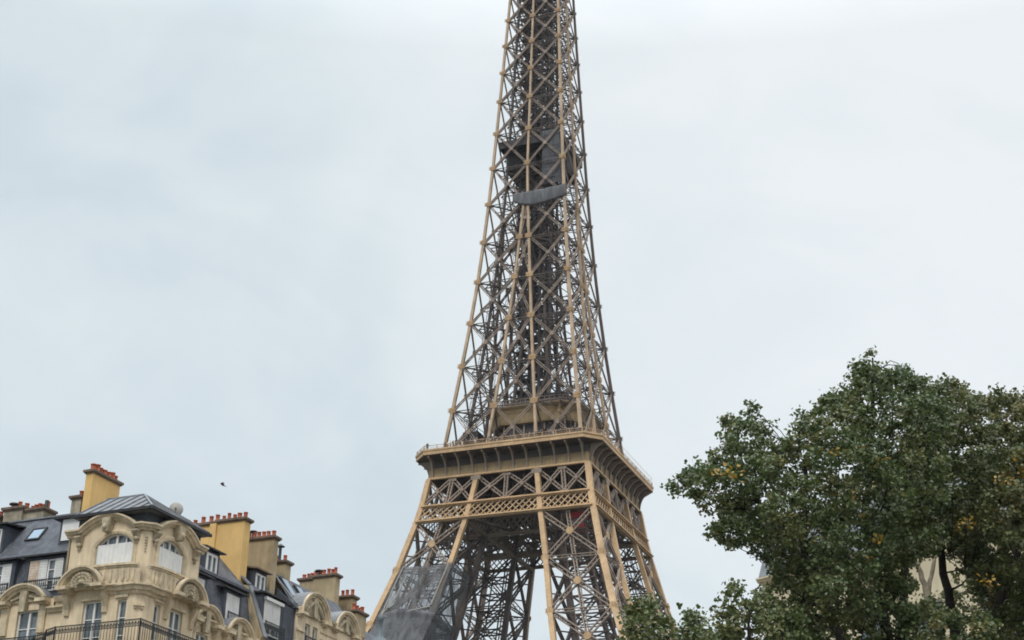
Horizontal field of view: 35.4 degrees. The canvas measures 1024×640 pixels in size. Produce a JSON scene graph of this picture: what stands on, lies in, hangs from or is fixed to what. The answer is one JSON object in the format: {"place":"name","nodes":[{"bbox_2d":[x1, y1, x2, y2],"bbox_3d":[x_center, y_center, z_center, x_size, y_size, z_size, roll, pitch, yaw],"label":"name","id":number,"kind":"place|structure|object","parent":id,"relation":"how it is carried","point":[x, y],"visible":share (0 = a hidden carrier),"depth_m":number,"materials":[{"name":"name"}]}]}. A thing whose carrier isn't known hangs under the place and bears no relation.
{"place":"outdoors","nodes":[
{"label":"outdoors","id":0,"kind":"place"},
{"bbox_2d":[275,544,365,639],"bbox_3d":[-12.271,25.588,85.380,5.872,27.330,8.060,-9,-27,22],"label":"apartment building","id":1,"kind":"structure","parent":0,"point":[320,614],"depth_m":87.65,"materials":[{"name":"stone"}]},
{"bbox_2d":[304,624,307,639],"bbox_3d":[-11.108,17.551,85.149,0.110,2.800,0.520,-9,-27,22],"label":"window","id":2,"kind":"structure","parent":1,"relation":"in","point":[306,626],"depth_m":85.74,"materials":[{"name":"grey glass"}]},
{"bbox_2d":[339,589,375,639],"bbox_3d":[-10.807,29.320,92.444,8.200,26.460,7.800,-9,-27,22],"label":"apartment building","id":3,"kind":"structure","parent":0,"point":[347,602],"depth_m":94.29,"materials":[{"name":"stone"}]},
{"bbox_2d":[0,0,1023,639],"label":"sky","id":4,"kind":"structure","parent":0,"point":[240,248],"materials":[{"name":"white"}]},
{"bbox_2d":[366,0,675,639],"bbox_3d":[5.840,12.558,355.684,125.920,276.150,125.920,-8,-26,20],"label":"lattice tower","id":5,"kind":"structure","parent":0,"point":[501,493],"depth_m":346.96,"materials":[{"name":"metal"}]},
{"bbox_2d":[369,608,457,639],"bbox_3d":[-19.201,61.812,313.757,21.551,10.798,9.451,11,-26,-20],"label":"debris netting","id":6,"kind":"object","parent":5,"relation":"attached to","point":[403,624],"visible":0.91,"depth_m":313.82,"materials":[{"name":"grey fabric"}]},
{"bbox_2d":[381,564,447,616],"bbox_3d":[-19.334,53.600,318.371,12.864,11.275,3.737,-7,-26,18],"label":"netting rope","id":7,"kind":"object","parent":5,"relation":"attached to","point":[384,610],"visible":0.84,"depth_m":318.31,"materials":[{"name":"fabric"}]},
{"bbox_2d":[378,563,470,621],"bbox_3d":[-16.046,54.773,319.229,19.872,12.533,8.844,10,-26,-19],"label":"debris netting","id":8,"kind":"object","parent":5,"relation":"attached to","point":[435,579],"visible":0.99,"depth_m":318.89,"materials":[{"name":"grey fabric"}]},
{"bbox_2d":[512,183,566,206],"bbox_3d":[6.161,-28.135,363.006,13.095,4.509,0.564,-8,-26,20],"label":"safety net","id":9,"kind":"object","parent":5,"relation":"attached to","point":[536,196],"visible":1,"depth_m":362.67,"materials":[{"name":"paint"}]},
{"bbox_2d":[570,511,589,533],"bbox_3d":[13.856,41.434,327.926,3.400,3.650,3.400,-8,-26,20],"label":"lift cabin","id":10,"kind":"object","parent":5,"relation":"attached to","point":[575,516],"visible":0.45,"depth_m":327.05,"materials":[{"name":"red metal"}]},
{"bbox_2d":[571,517,587,523],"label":"window","id":11,"kind":"structure","parent":10,"relation":"in","point":[572,519],"depth_m":327.01,"materials":[{"name":"glass"}]},
{"label":"ground","id":12,"kind":"structure","parent":0,"visible":0},
{"bbox_2d":[0,463,266,639],"bbox_3d":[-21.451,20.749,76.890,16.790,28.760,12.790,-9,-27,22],"label":"apartment building","id":13,"kind":"structure","parent":12,"relation":"on","point":[102,560],"depth_m":74.72,"materials":[{"name":"stone"}]},
{"bbox_2d":[16,610,37,639],"bbox_3d":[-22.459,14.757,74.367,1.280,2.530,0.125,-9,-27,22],"label":"window","id":14,"kind":"structure","parent":13,"relation":"in","point":[27,622],"depth_m":74.70,"materials":[{"name":"grey glass"}]},
{"bbox_2d":[81,601,101,639],"bbox_3d":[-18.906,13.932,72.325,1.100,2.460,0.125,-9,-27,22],"label":"window","id":15,"kind":"structure","parent":13,"relation":"in","point":[92,614],"depth_m":72.56,"materials":[{"name":"grey glass"}]},
{"bbox_2d":[101,534,132,544],"bbox_3d":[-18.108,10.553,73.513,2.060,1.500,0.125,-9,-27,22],"label":"window","id":16,"kind":"structure","parent":13,"relation":"in","point":[119,538],"depth_m":73.74,"materials":[{"name":"grey glass"}]},
{"bbox_2d":[115,600,126,639],"bbox_3d":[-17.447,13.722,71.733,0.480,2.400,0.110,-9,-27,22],"label":"window","id":17,"kind":"structure","parent":13,"relation":"in","point":[122,607],"depth_m":71.96,"materials":[{"name":"grey glass"}]},
{"bbox_2d":[151,605,157,639],"bbox_3d":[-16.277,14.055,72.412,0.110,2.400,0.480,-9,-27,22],"label":"window","id":18,"kind":"structure","parent":13,"relation":"in","point":[156,607],"depth_m":72.79,"materials":[{"name":"grey glass"}]},
{"bbox_2d":[161,541,179,554],"bbox_3d":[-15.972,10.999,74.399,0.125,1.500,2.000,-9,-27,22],"label":"window","id":19,"kind":"structure","parent":13,"relation":"in","point":[168,545],"depth_m":74.65,"materials":[{"name":"grey glass"}]},
{"bbox_2d":[167,610,180,639],"bbox_3d":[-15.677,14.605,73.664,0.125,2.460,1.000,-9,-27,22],"label":"window","id":20,"kind":"structure","parent":13,"relation":"in","point":[174,621],"depth_m":74.06,"materials":[{"name":"grey glass"}]},
{"bbox_2d":[169,502,182,514],"bbox_3d":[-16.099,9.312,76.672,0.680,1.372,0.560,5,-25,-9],"label":"satellite dish","id":21,"kind":"object","parent":13,"relation":"on","point":[177,507],"visible":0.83,"depth_m":76.96,"materials":[{"name":"paint"}]},
{"bbox_2d":[196,633,205,639],"bbox_3d":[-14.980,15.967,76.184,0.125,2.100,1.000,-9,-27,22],"label":"window","id":22,"kind":"structure","parent":13,"relation":"in","point":[198,636],"depth_m":76.58,"materials":[{"name":"grey glass"}]},
{"bbox_2d":[245,530,298,639],"bbox_3d":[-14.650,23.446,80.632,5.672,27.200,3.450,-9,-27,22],"label":"apartment building","id":23,"kind":"structure","parent":12,"relation":"on","point":[277,606],"depth_m":84.30,"materials":[{"name":"stone"}]},
{"bbox_2d":[373,615,385,639],"bbox_3d":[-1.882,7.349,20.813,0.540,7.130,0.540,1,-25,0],"label":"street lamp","id":24,"kind":"object","parent":12,"relation":"on","point":[380,629],"visible":1,"depth_m":22.18,"materials":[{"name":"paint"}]},
{"bbox_2d":[615,592,720,639],"bbox_3d":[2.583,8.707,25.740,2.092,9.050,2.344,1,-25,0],"label":"young tree","id":25,"kind":"object","parent":12,"relation":"on","point":[639,611],"visible":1,"depth_m":26.85,"materials":[{"name":"green plant"}]},
{"bbox_2d":[701,577,818,639],"bbox_3d":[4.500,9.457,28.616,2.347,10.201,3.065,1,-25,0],"label":"young tree","id":26,"kind":"object","parent":12,"relation":"on","point":[759,617],"visible":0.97,"depth_m":29.77,"materials":[{"name":"green plant"}]},
{"bbox_2d":[660,344,1003,639],"bbox_3d":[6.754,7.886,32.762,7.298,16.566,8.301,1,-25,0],"label":"linden tree","id":27,"kind":"object","parent":12,"relation":"on","point":[768,528],"visible":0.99,"depth_m":32.83,"materials":[{"name":"green plant"}]},
{"bbox_2d":[755,463,1021,639],"bbox_3d":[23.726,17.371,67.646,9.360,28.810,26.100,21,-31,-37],"label":"apartment building","id":28,"kind":"structure","parent":12,"relation":"on","point":[764,578],"depth_m":70.38,"materials":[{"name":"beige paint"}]},
{"bbox_2d":[918,599,941,638],"bbox_3d":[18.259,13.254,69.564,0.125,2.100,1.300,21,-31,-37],"label":"window","id":29,"kind":"structure","parent":28,"relation":"in","point":[940,599],"depth_m":69.69,"materials":[{"name":"glass"}]},
{"bbox_2d":[879,438,1023,639],"bbox_3d":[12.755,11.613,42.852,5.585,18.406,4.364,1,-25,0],"label":"plane tree","id":30,"kind":"object","parent":12,"relation":"on","point":[927,586],"visible":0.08,"depth_m":45.08,"materials":[{"name":"green plant"}]},
{"bbox_2d":[899,372,1023,639],"bbox_3d":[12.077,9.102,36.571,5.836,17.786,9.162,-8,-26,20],"label":"linden tree","id":31,"kind":"object","parent":12,"relation":"on","point":[1001,568],"visible":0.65,"depth_m":36.83,"materials":[{"name":"green plant"}]}
]}

